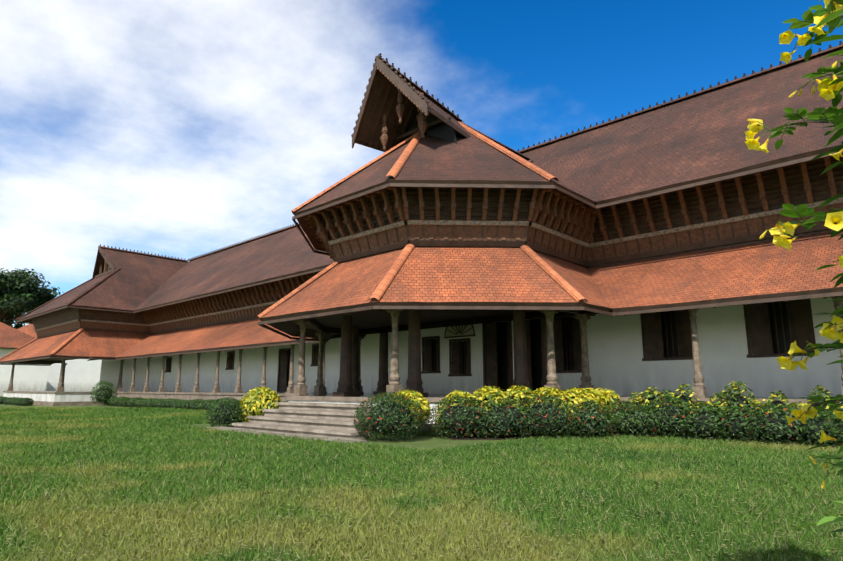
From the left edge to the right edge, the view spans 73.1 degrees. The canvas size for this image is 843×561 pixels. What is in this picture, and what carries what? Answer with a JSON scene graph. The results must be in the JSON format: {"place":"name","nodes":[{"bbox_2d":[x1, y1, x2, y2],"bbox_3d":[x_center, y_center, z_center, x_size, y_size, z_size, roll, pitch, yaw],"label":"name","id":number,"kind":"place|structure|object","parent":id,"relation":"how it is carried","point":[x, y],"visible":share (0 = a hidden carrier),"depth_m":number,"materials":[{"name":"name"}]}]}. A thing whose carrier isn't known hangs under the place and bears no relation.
{"place":"outdoors","nodes":[
{"label":"outdoors","id":0,"kind":"place"},
{"bbox_2d":[0,322,101,396],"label":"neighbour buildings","id":1,"kind":"structure","parent":0,"point":[82,374],"depth_m":61.49,"materials":[{"name":"paint"}]},
{"bbox_2d":[0,403,842,560],"bbox_3d":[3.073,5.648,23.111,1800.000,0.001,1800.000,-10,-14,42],"label":"ground","id":2,"kind":"structure","parent":0,"point":[428,442],"depth_m":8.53,"materials":[{"name":"green plant"}]},
{"bbox_2d":[1,297,48,328],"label":"tree","id":3,"kind":"object","parent":2,"relation":"on","point":[16,325],"visible":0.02,"depth_m":92.55,"materials":[{"name":"green plant"}]},
{"bbox_2d":[0,268,63,325],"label":"tree","id":4,"kind":"object","parent":2,"relation":"on","point":[21,291],"visible":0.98,"depth_m":88.40,"materials":[{"name":"green plant"}]},
{"bbox_2d":[203,402,372,442],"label":"porch steps","id":5,"kind":"structure","parent":2,"relation":"on","point":[326,421],"depth_m":15.99,"materials":[{"name":"stone"}]},
{"bbox_2d":[0,381,842,447],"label":"shrubs and hedges","id":6,"kind":"object","parent":2,"relation":"on","point":[575,411],"visible":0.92,"depth_m":14.28,"materials":[{"name":"green plant"}]},
{"bbox_2d":[3,296,842,437],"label":"palace base","id":7,"kind":"object","parent":2,"relation":"on","point":[706,353],"visible":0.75,"depth_m":20.05,"materials":[{"name":"white paint"}]},
{"bbox_2d":[0,231,842,364],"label":"lower roof","id":8,"kind":"structure","parent":7,"relation":"on","point":[467,276],"depth_m":16.88,"materials":[{"name":"orange tile"}]},
{"bbox_2d":[0,243,842,365],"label":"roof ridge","id":9,"kind":"structure","parent":8,"relation":"attached to","point":[372,322],"depth_m":19.08,"materials":[{"name":"orange tile"}]},
{"bbox_2d":[15,41,842,338],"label":"roof trim","id":10,"kind":"structure","parent":7,"relation":"on","point":[741,208],"depth_m":18.82,"materials":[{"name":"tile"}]},
{"bbox_2d":[16,48,842,322],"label":"upper roof","id":11,"kind":"structure","parent":10,"relation":"attached to","point":[700,138],"depth_m":21.18,"materials":[{"name":"tile"}]},
{"bbox_2d":[112,405,802,446],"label":"flower bed soil","id":12,"kind":"structure","parent":2,"relation":"on","point":[500,437],"depth_m":14.69,"materials":[{"name":"brown soil"}]},
{"bbox_2d":[745,0,842,555],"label":"flowering branches","id":13,"kind":"object","parent":2,"relation":"on","point":[830,15],"visible":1,"depth_m":2.02,"materials":[{"name":"green plant"}]},
{"bbox_2d":[0,0,842,326],"label":"sky","id":14,"kind":"structure","parent":0,"point":[184,129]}
]}

